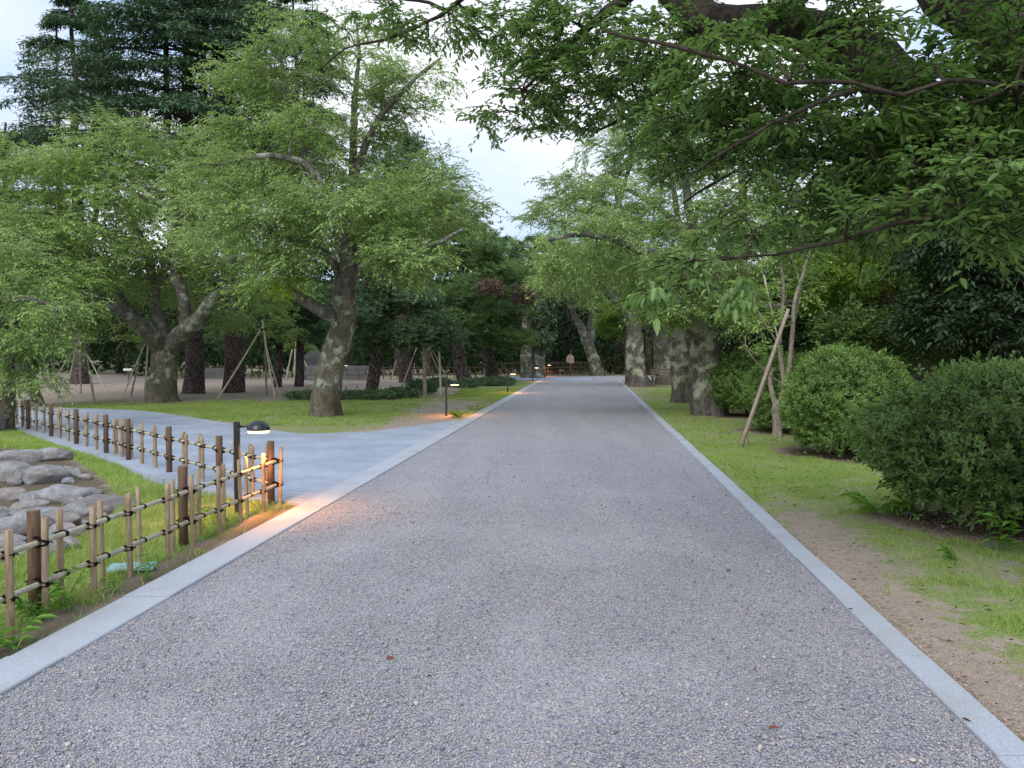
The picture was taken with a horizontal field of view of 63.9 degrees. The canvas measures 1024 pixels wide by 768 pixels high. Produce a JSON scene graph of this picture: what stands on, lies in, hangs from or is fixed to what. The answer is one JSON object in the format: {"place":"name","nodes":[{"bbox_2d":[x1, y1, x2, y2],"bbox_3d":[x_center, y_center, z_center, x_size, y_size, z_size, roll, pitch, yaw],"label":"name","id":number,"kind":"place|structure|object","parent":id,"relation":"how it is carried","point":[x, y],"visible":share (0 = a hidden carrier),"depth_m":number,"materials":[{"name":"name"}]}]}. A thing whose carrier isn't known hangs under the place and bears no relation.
{"place":"outdoors","nodes":[
{"label":"outdoors","id":0,"kind":"place"},
{"bbox_2d":[0,438,294,648],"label":"grass","id":1,"kind":"structure","parent":0,"point":[105,468],"depth_m":6.93,"materials":[{"name":"plant"}]},
{"bbox_2d":[15,407,458,504],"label":"side path","id":2,"kind":"structure","parent":0,"point":[315,464],"depth_m":13.19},
{"bbox_2d":[0,0,994,280],"label":"sky","id":3,"kind":"structure","parent":0,"point":[506,173],"materials":[{"name":"white"}]},
{"bbox_2d":[27,274,973,368],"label":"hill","id":4,"kind":"structure","parent":0,"point":[387,362],"depth_m":83.99,"materials":[{"name":"plant"}]},
{"bbox_2d":[0,380,1004,767],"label":"path","id":5,"kind":"structure","parent":0,"point":[552,418],"depth_m":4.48,"materials":[{"name":"gravel"}]},
{"bbox_2d":[253,429,1023,727],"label":"leaf litter","id":6,"kind":"object","parent":5,"relation":"on","point":[754,668],"visible":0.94,"depth_m":6.70,"materials":[{"name":"plant"}]},
{"bbox_2d":[0,359,1023,741],"bbox_3d":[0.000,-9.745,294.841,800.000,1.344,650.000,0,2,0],"label":"ground","id":7,"kind":"structure","parent":0,"point":[972,599],"depth_m":6.93,"materials":[{"name":"soil"}]},
{"bbox_2d":[0,534,26,548],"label":"boulder","id":8,"kind":"object","parent":7,"relation":"on","point":[17,537],"visible":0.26,"depth_m":6.43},
{"bbox_2d":[0,487,27,500],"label":"boulder","id":9,"kind":"object","parent":7,"relation":"on","point":[11,494],"visible":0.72,"depth_m":9.21,"materials":[{"name":"stone"}]},
{"bbox_2d":[0,460,31,482],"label":"boulder","id":10,"kind":"object","parent":7,"relation":"on","point":[12,469],"visible":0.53,"depth_m":10.08,"materials":[{"name":"stone"}]},
{"bbox_2d":[0,449,43,462],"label":"boulder","id":11,"kind":"object","parent":7,"relation":"on","point":[30,455],"visible":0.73,"depth_m":11.52,"materials":[{"name":"stone"}]},
{"bbox_2d":[0,510,54,535],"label":"boulder","id":12,"kind":"object","parent":7,"relation":"on","point":[16,522],"visible":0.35,"depth_m":7.03,"materials":[{"name":"stone"}]},
{"bbox_2d":[0,614,57,651],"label":"weed plant","id":13,"kind":"object","parent":7,"relation":"on","point":[26,629],"visible":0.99,"depth_m":4.26,"materials":[{"name":"green plant"}]},
{"bbox_2d":[18,490,39,501],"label":"boulder","id":14,"kind":"object","parent":7,"relation":"on","point":[30,495],"visible":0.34,"depth_m":9.07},
{"bbox_2d":[9,499,49,510],"bbox_3d":[-5.079,1.306,8.660,0.390,0.162,0.334,0,2,0],"label":"boulder","id":15,"kind":"object","parent":7,"relation":"on","point":[25,504],"visible":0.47,"depth_m":8.57,"materials":[{"name":"stone"}]},
{"bbox_2d":[0,540,68,559],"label":"boulder","id":16,"kind":"object","parent":7,"relation":"on","point":[20,543],"visible":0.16,"depth_m":6.27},
{"bbox_2d":[8,506,67,515],"bbox_3d":[-4.777,1.313,8.110,0.784,0.164,0.617,0,2,0],"label":"boulder","id":17,"kind":"object","parent":7,"relation":"on","point":[46,509],"visible":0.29,"depth_m":8.08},
{"bbox_2d":[0,566,80,622],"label":"weed plant","id":18,"kind":"object","parent":7,"relation":"on","point":[31,607],"visible":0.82,"depth_m":4.65,"materials":[{"name":"green plant"}]},
{"bbox_2d":[22,464,69,484],"bbox_3d":[-5.823,1.152,10.225,0.516,0.283,0.528,2,3,45],"label":"boulder","id":19,"kind":"object","parent":7,"relation":"on","point":[40,474],"visible":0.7,"depth_m":10.05,"materials":[{"name":"stone"}]},
{"bbox_2d":[0,225,94,406],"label":"cherry tree","id":20,"kind":"object","parent":7,"relation":"on","point":[28,396],"visible":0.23,"depth_m":23.77,"materials":[{"name":"green plant"}]},
{"bbox_2d":[0,428,96,463],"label":"grass","id":21,"kind":"structure","parent":7,"relation":"on","point":[14,433],"depth_m":14.60,"materials":[{"name":"plant"}]},
{"bbox_2d":[0,223,113,430],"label":"cherry tree","id":22,"kind":"object","parent":7,"relation":"on","point":[10,358],"visible":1,"depth_m":15.97,"materials":[{"name":"green plant"}]},
{"bbox_2d":[0,122,113,371],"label":"cedar tree","id":23,"kind":"object","parent":7,"relation":"on","point":[5,123],"visible":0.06,"depth_m":40.80,"materials":[{"name":"green plant"}]},
{"bbox_2d":[39,447,76,460],"bbox_3d":[-6.701,1.043,11.925,0.628,0.267,0.550,0,2,0],"label":"boulder","id":24,"kind":"object","parent":7,"relation":"on","point":[54,454],"visible":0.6,"depth_m":11.78,"materials":[{"name":"stone"}]},
{"bbox_2d":[45,511,80,524],"bbox_3d":[-4.233,1.289,7.635,0.455,0.198,0.312,0,2,0],"label":"boulder","id":25,"kind":"object","parent":7,"relation":"on","point":[73,517],"visible":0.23,"depth_m":7.59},
{"bbox_2d":[37,484,91,503],"bbox_3d":[-5.000,1.254,9.172,0.550,0.242,0.399,0,2,0],"label":"boulder","id":26,"kind":"object","parent":7,"relation":"on","point":[60,493],"visible":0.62,"depth_m":9.08,"materials":[{"name":"stone"}]},
{"bbox_2d":[48,568,89,611],"bbox_3d":[-2.610,1.226,4.831,0.264,0.226,0.251,-2,3,-41],"label":"weed plant","id":27,"kind":"object","parent":7,"relation":"on","point":[67,596],"visible":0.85,"depth_m":4.79,"materials":[{"name":"green plant"}]},
{"bbox_2d":[43,298,102,393],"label":"sapling","id":28,"kind":"object","parent":7,"relation":"on","point":[79,336],"visible":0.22,"depth_m":31.19,"materials":[{"name":"green plant"}]},
{"bbox_2d":[66,504,88,516],"bbox_3d":[-4.340,1.292,8.225,0.260,0.191,0.189,0,2,0],"label":"boulder","id":29,"kind":"object","parent":7,"relation":"on","point":[81,510],"visible":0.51,"depth_m":8.17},
{"bbox_2d":[63,308,115,403],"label":"sapling","id":30,"kind":"object","parent":7,"relation":"on","point":[92,335],"visible":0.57,"depth_m":24.82,"materials":[{"name":"green plant"}]},
{"bbox_2d":[0,0,180,383],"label":"cedar tree","id":31,"kind":"object","parent":7,"relation":"on","point":[56,19],"visible":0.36,"depth_m":38.97,"materials":[{"name":"green plant"}]},
{"bbox_2d":[61,494,135,512],"bbox_3d":[-4.282,1.271,8.527,0.760,0.214,0.673,0,2,0],"label":"boulder","id":32,"kind":"object","parent":7,"relation":"on","point":[111,500],"visible":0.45,"depth_m":8.40,"materials":[{"name":"stone"}]},
{"bbox_2d":[100,570,121,593],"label":"weed plant","id":33,"kind":"object","parent":7,"relation":"on","point":[114,583],"visible":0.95,"depth_m":5.21,"materials":[{"name":"green plant"}]},
{"bbox_2d":[115,267,124,372],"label":"bare tree","id":34,"kind":"object","parent":7,"relation":"on","point":[117,360],"visible":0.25,"depth_m":53.73,"materials":[{"name":"brown wood"}]},
{"bbox_2d":[101,315,151,395],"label":"sapling","id":35,"kind":"object","parent":7,"relation":"on","point":[138,338],"visible":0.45,"depth_m":29.20,"materials":[{"name":"green plant"}]},
{"bbox_2d":[106,561,156,572],"bbox_3d":[-2.659,1.280,5.750,0.300,0.025,0.170,-1,2,-14],"label":"cover plate","id":36,"kind":"object","parent":7,"relation":"on","point":[118,565],"visible":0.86,"depth_m":5.71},
{"bbox_2d":[122,344,148,401],"bbox_3d":[-12.451,-0.427,27.697,0.717,1.979,3.416,-2,3,-36],"label":"tree support","id":37,"kind":"object","parent":7,"relation":"on","point":[144,391],"visible":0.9,"depth_m":26.24,"materials":[{"name":"brown wood"}]},
{"bbox_2d":[15,399,267,498],"bbox_3d":[-6.728,0.760,13.162,0.181,0.645,12.895,-2,3,-42],"label":"bamboo fence","id":38,"kind":"object","parent":7,"relation":"on","point":[126,428],"visible":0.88,"depth_m":11.64,"materials":[{"name":"brown wood"}]},
{"bbox_2d":[0,441,283,635],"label":"bamboo fence","id":39,"kind":"object","parent":7,"relation":"on","point":[39,539],"visible":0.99,"depth_m":5.57,"materials":[{"name":"brown wood"}]},
{"bbox_2d":[135,549,165,580],"bbox_3d":[-2.430,1.219,5.507,0.136,0.187,0.247,-2,3,-44],"label":"weed plant","id":40,"kind":"object","parent":7,"relation":"on","point":[145,575],"visible":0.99,"depth_m":5.51,"materials":[{"name":"green plant"}]},
{"bbox_2d":[0,97,323,402],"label":"cherry tree","id":41,"kind":"object","parent":7,"relation":"on","point":[163,343],"visible":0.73,"depth_m":24.55,"materials":[{"name":"green plant"}]},
{"bbox_2d":[0,0,348,393],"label":"cedar tree","id":42,"kind":"object","parent":7,"relation":"on","point":[164,101],"visible":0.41,"depth_m":29.19,"materials":[{"name":"green plant"}]},
{"bbox_2d":[205,368,223,378],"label":"stone wall","id":43,"kind":"structure","parent":7,"relation":"on","point":[214,373],"depth_m":49.02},
{"bbox_2d":[101,0,346,392],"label":"cedar tree","id":44,"kind":"object","parent":7,"relation":"on","point":[234,351],"visible":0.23,"depth_m":30.65,"materials":[{"name":"green plant"}]},
{"bbox_2d":[217,320,280,398],"bbox_3d":[-8.953,-0.851,29.192,1.949,2.732,3.599,0,2,0],"label":"tree support","id":45,"kind":"object","parent":7,"relation":"on","point":[268,360],"visible":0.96,"depth_m":27.76,"materials":[{"name":"brown wood"}]},
{"bbox_2d":[233,420,269,514],"bbox_3d":[-2.455,0.812,7.773,0.328,0.933,0.213,-1,2,-22],"label":"path lamp","id":46,"kind":"object","parent":7,"relation":"on","point":[257,427],"visible":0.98,"depth_m":7.76,"materials":[{"name":"metal"}]},
{"bbox_2d":[223,290,309,395],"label":"sapling","id":47,"kind":"object","parent":7,"relation":"on","point":[288,321],"visible":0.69,"depth_m":29.57,"materials":[{"name":"green plant"}]},
{"bbox_2d":[0,380,542,695],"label":"kerb","id":48,"kind":"structure","parent":7,"relation":"on","point":[21,667],"depth_m":5.32,"materials":[{"name":"concrete"}]},
{"bbox_2d":[204,272,355,386],"bbox_3d":[-10.548,-2.628,37.370,6.551,5.751,6.408,-2,3,-38],"label":"pine tree","id":49,"kind":"object","parent":7,"relation":"on","point":[318,327],"visible":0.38,"depth_m":36.66,"materials":[{"name":"green plant"}]},
{"bbox_2d":[54,387,521,425],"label":"grass","id":50,"kind":"structure","parent":7,"relation":"on","point":[303,403],"depth_m":22.89,"materials":[{"name":"plant"}]},
{"bbox_2d":[271,327,320,356],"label":"sapling","id":51,"kind":"object","parent":7,"relation":"on","point":[314,348],"visible":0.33,"depth_m":39.78,"materials":[{"name":"green plant"}]},
{"bbox_2d":[282,386,311,400],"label":"shrub","id":52,"kind":"object","parent":7,"relation":"on","point":[298,394],"visible":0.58,"depth_m":27.15,"materials":[{"name":"green plant"}]},
{"bbox_2d":[234,0,363,386],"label":"cedar tree","id":53,"kind":"object","parent":7,"relation":"on","point":[299,377],"visible":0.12,"depth_m":38.28,"materials":[{"name":"green plant"}]},
{"bbox_2d":[304,351,320,379],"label":"stone monument","id":54,"kind":"object","parent":7,"relation":"on","point":[309,359],"visible":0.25,"depth_m":48.19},
{"bbox_2d":[145,0,509,417],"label":"cherry tree","id":55,"kind":"object","parent":7,"relation":"on","point":[385,249],"visible":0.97,"depth_m":18.72,"materials":[{"name":"green plant"}]},
{"bbox_2d":[304,366,368,379],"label":"stone wall","id":56,"kind":"structure","parent":7,"relation":"on","point":[354,372],"depth_m":47.02,"materials":[{"name":"stone"}]},
{"bbox_2d":[341,386,365,399],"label":"shrub","id":57,"kind":"object","parent":7,"relation":"on","point":[350,394],"visible":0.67,"depth_m":27.14,"materials":[{"name":"green plant"}]},
{"bbox_2d":[358,386,399,399],"bbox_3d":[-4.550,0.358,27.510,1.617,0.558,1.264,0,2,0],"label":"shrub","id":58,"kind":"object","parent":7,"relation":"on","point":[375,394],"visible":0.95,"depth_m":27.19,"materials":[{"name":"green plant"}]},
{"bbox_2d":[302,151,460,389],"bbox_3d":[-4.829,-3.834,29.395,6.279,8.804,6.076,2,3,37],"label":"pine tree","id":59,"kind":"object","parent":7,"relation":"on","point":[372,308],"visible":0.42,"depth_m":28.51,"materials":[{"name":"green plant"}]},
{"bbox_2d":[385,383,422,397],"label":"shrub","id":60,"kind":"object","parent":7,"relation":"on","point":[409,391],"visible":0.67,"depth_m":28.22,"materials":[{"name":"green plant"}]},
{"bbox_2d":[348,365,482,378],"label":"rail fence","id":61,"kind":"object","parent":7,"relation":"on","point":[418,367],"visible":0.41,"depth_m":49.11,"materials":[{"name":"wood"}]},
{"bbox_2d":[391,347,445,397],"bbox_3d":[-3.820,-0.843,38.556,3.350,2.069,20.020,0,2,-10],"label":"tree support","id":62,"kind":"object","parent":7,"relation":"on","point":[439,371],"visible":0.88,"depth_m":32.77,"materials":[{"name":"brown wood"}]},
{"bbox_2d":[404,377,438,393],"bbox_3d":[-3.486,0.070,31.206,1.271,0.728,1.378,2,3,40],"label":"shrub","id":63,"kind":"object","parent":7,"relation":"on","point":[418,384],"visible":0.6,"depth_m":30.99,"materials":[{"name":"green plant"}]},
{"bbox_2d":[422,280,431,375],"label":"bare tree","id":64,"kind":"object","parent":7,"relation":"on","point":[428,357],"visible":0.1,"depth_m":56.73,"materials":[{"name":"brown wood"}]},
{"bbox_2d":[378,125,477,382],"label":"pine tree","id":65,"kind":"object","parent":7,"relation":"on","point":[404,362],"visible":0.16,"depth_m":43.60,"materials":[{"name":"green plant"}]},
{"bbox_2d":[376,308,488,397],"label":"pine tree","id":66,"kind":"object","parent":7,"relation":"on","point":[435,329],"visible":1,"depth_m":28.09,"materials":[{"name":"green plant"}]},
{"bbox_2d":[450,377,480,387],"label":"shrub","id":67,"kind":"object","parent":7,"relation":"on","point":[467,382],"visible":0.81,"depth_m":37.00,"materials":[{"name":"green plant"}]},
{"bbox_2d":[425,211,522,378],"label":"pine tree","id":68,"kind":"object","parent":7,"relation":"on","point":[489,261],"visible":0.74,"depth_m":38.31,"materials":[{"name":"green plant"}]},
{"bbox_2d":[470,375,501,385],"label":"shrub","id":69,"kind":"object","parent":7,"relation":"on","point":[485,381],"visible":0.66,"depth_m":38.91,"materials":[{"name":"green plant"}]},
{"bbox_2d":[489,375,518,385],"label":"shrub","id":70,"kind":"object","parent":7,"relation":"on","point":[511,380],"visible":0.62,"depth_m":39.61,"materials":[{"name":"green plant"}]},
{"bbox_2d":[468,257,542,377],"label":"pine tree","id":71,"kind":"object","parent":7,"relation":"on","point":[506,312],"visible":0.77,"depth_m":43.09,"materials":[{"name":"green plant"}]},
{"bbox_2d":[16,208,1020,376],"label":"woodland","id":72,"kind":"object","parent":7,"relation":"on","point":[131,356],"visible":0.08,"depth_m":59.88,"materials":[{"name":"green plant"}]},
{"bbox_2d":[475,230,562,377],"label":"ivy tree","id":73,"kind":"object","parent":7,"relation":"on","point":[534,356],"visible":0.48,"depth_m":51.56,"materials":[{"name":"green plant"}]},
{"bbox_2d":[482,361,603,376],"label":"rail fence","id":74,"kind":"object","parent":7,"relation":"on","point":[548,367],"visible":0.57,"depth_m":55.20,"materials":[{"name":"wood"}]},
{"bbox_2d":[551,296,558,373],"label":"bare tree","id":75,"kind":"object","parent":7,"relation":"on","point":[556,313],"visible":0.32,"depth_m":63.72,"materials":[{"name":"brown wood"}]},
{"bbox_2d":[520,232,610,375],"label":"cherry tree","id":76,"kind":"object","parent":7,"relation":"on","point":[587,336],"visible":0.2,"depth_m":57.56,"materials":[{"name":"green plant"}]},
{"bbox_2d":[526,226,626,369],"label":"cherry tree","id":77,"kind":"object","parent":7,"relation":"on","point":[573,242],"visible":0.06,"depth_m":77.40,"materials":[{"name":"green plant"}]},
{"bbox_2d":[520,215,674,386],"bbox_3d":[4.331,-3.779,37.318,8.251,8.271,5.209,-1,2,-29],"label":"cherry tree","id":78,"kind":"object","parent":7,"relation":"on","point":[637,376],"visible":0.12,"depth_m":38.06,"materials":[{"name":"green plant"}]},
{"bbox_2d":[506,94,730,403],"bbox_3d":[3.445,-4.099,24.957,8.640,9.634,5.054,-1,2,-30],"label":"cherry tree","id":79,"kind":"object","parent":7,"relation":"on","point":[681,372],"visible":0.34,"depth_m":24.36,"materials":[{"name":"green plant"}]},
{"bbox_2d":[615,272,622,373],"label":"bare tree","id":80,"kind":"object","parent":7,"relation":"on","point":[618,360],"visible":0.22,"depth_m":61.74,"materials":[{"name":"brown wood"}]},
{"bbox_2d":[586,296,658,384],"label":"maple tree","id":81,"kind":"object","parent":7,"relation":"on","point":[604,319],"visible":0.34,"depth_m":39.85,"materials":[{"name":"green plant"}]},
{"bbox_2d":[571,219,687,371],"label":"cherry tree","id":82,"kind":"object","parent":7,"relation":"on","point":[587,242],"visible":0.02,"depth_m":70.15,"materials":[{"name":"green plant"}]},
{"bbox_2d":[645,325,652,374],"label":"bare tree","id":83,"kind":"object","parent":7,"relation":"on","point":[647,347],"visible":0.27,"depth_m":59.72,"materials":[{"name":"brown wood"}]},
{"bbox_2d":[289,0,1023,335],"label":"cherry tree","id":84,"kind":"object","parent":7,"relation":"on","point":[966,154],"visible":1,"depth_m":5.03,"materials":[{"name":"green plant"}]},
{"bbox_2d":[609,265,713,384],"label":"cherry tree","id":85,"kind":"object","parent":7,"relation":"on","point":[661,352],"visible":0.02,"depth_m":40.63,"materials":[{"name":"plant"}]},
{"bbox_2d":[519,87,851,415],"bbox_3d":[4.575,-3.180,19.937,8.832,8.200,7.126,0,2,0],"label":"cherry tree","id":86,"kind":"object","parent":7,"relation":"on","point":[698,324],"visible":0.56,"depth_m":19.28,"materials":[{"name":"green plant"}]},
{"bbox_2d":[707,196,759,389],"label":"bare tree","id":87,"kind":"object","parent":7,"relation":"on","point":[726,206],"visible":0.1,"depth_m":32.04,"materials":[{"name":"brown plant"}]},
{"bbox_2d":[629,388,844,442],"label":"grass","id":88,"kind":"structure","parent":7,"relation":"on","point":[695,419],"depth_m":18.07,"materials":[{"name":"plant"}]},
{"bbox_2d":[703,342,778,415],"bbox_3d":[5.780,-0.121,20.252,2.296,1.907,2.794,0,2,0],"label":"hedge shrub","id":89,"kind":"object","parent":7,"relation":"on","point":[746,363],"visible":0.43,"depth_m":19.81,"materials":[{"name":"green plant"}]},
{"bbox_2d":[739,274,796,446],"bbox_3d":[4.849,-0.573,15.152,0.773,3.190,4.204,1,2,23],"label":"support pole","id":90,"kind":"object","parent":7,"relation":"on","point":[756,401],"visible":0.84,"depth_m":13.51,"materials":[{"name":"brown wood"}]},
{"bbox_2d":[717,275,824,359],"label":"evergreen tree","id":91,"kind":"object","parent":7,"relation":"on","point":[728,348],"visible":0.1,"depth_m":29.86,"materials":[{"name":"green plant"}]},
{"bbox_2d":[699,209,844,437],"bbox_3d":[4.820,-1.091,14.907,2.571,4.204,1.902,0,2,0],"label":"young tree","id":92,"kind":"object","parent":7,"relation":"on","point":[776,427],"visible":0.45,"depth_m":14.87,"materials":[{"name":"green plant"}]},
{"bbox_2d":[736,350,848,430],"bbox_3d":[5.559,0.131,16.212,2.232,1.709,2.607,0,2,0],"label":"hedge shrub","id":93,"kind":"object","parent":7,"relation":"on","point":[749,392],"visible":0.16,"depth_m":15.97,"materials":[{"name":"green plant"}]},
{"bbox_2d":[727,251,901,356],"bbox_3d":[8.464,-1.496,22.647,5.451,4.608,5.906,0,2,0],"label":"evergreen tree","id":94,"kind":"object","parent":7,"relation":"on","point":[786,332],"visible":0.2,"depth_m":21.49,"materials":[{"name":"green plant"}]},
{"bbox_2d":[618,380,1023,767],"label":"kerb","id":95,"kind":"structure","parent":7,"relation":"on","point":[999,740],"depth_m":4.23,"materials":[{"name":"concrete"}]},
{"bbox_2d":[768,341,918,460],"bbox_3d":[5.014,0.227,12.411,2.249,1.790,2.632,0,2,0],"label":"hedge shrub","id":96,"kind":"object","parent":7,"relation":"on","point":[830,365],"visible":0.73,"depth_m":11.90,"materials":[{"name":"green plant"}]},
{"bbox_2d":[690,440,1023,675],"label":"grass","id":97,"kind":"structure","parent":7,"relation":"on","point":[814,491],"depth_m":8.90,"materials":[{"name":"plant"}]},
{"bbox_2d":[754,209,971,382],"bbox_3d":[8.370,-1.623,18.606,5.229,5.170,5.602,0,2,0],"label":"maple tree","id":98,"kind":"object","parent":7,"relation":"on","point":[827,297],"visible":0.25,"depth_m":17.91,"materials":[{"name":"green plant"}]},
{"bbox_2d":[723,150,1020,410],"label":"side woodland","id":99,"kind":"object","parent":7,"relation":"on","point":[801,320],"visible":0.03,"depth_m":20.71,"materials":[{"name":"green plant"}]},
{"bbox_2d":[839,492,925,515],"bbox_3d":[3.485,1.135,7.712,0.719,0.229,0.639,0,2,0],"label":"weed plant","id":100,"kind":"object","parent":7,"relation":"on","point":[892,506],"visible":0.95,"depth_m":7.63,"materials":[{"name":"green plant"}]},
{"bbox_2d":[794,295,1023,435],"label":"maple tree","id":101,"kind":"object","parent":7,"relation":"on","point":[853,326],"visible":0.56,"depth_m":14.72,"materials":[{"name":"green plant"}]},
{"bbox_2d":[838,350,1023,531],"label":"hedge shrub","id":102,"kind":"object","parent":7,"relation":"on","point":[938,407],"visible":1,"depth_m":6.86,"materials":[{"name":"green plant"}]},
{"bbox_2d":[864,85,1023,429],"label":"evergreen tree","id":103,"kind":"object","parent":7,"relation":"on","point":[994,316],"visible":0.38,"depth_m":12.22,"materials":[{"name":"green plant"}]},
{"bbox_2d":[935,543,956,561],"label":"weed plant","id":104,"kind":"object","parent":7,"relation":"on","point":[948,555],"visible":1,"depth_m":6.01,"materials":[{"name":"green plant"}]},
{"bbox_2d":[974,501,1023,552],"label":"weed plant","id":105,"kind":"object","parent":7,"relation":"on","point":[1013,523],"visible":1,"depth_m":6.32,"materials":[{"name":"green plant"}]},
{"bbox_2d":[510,376,592,380],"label":"cross path","id":106,"kind":"structure","parent":0,"point":[558,378],"depth_m":50.39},
{"bbox_2d":[547,376,854,380],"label":"path","id":107,"kind":"structure","parent":0,"point":[620,378],"depth_m":52.66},
{"bbox_2d":[767,446,1023,739],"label":"dirt ground","id":108,"kind":"structure","parent":0,"point":[995,670],"depth_m":4.78,"materials":[{"name":"soil"}]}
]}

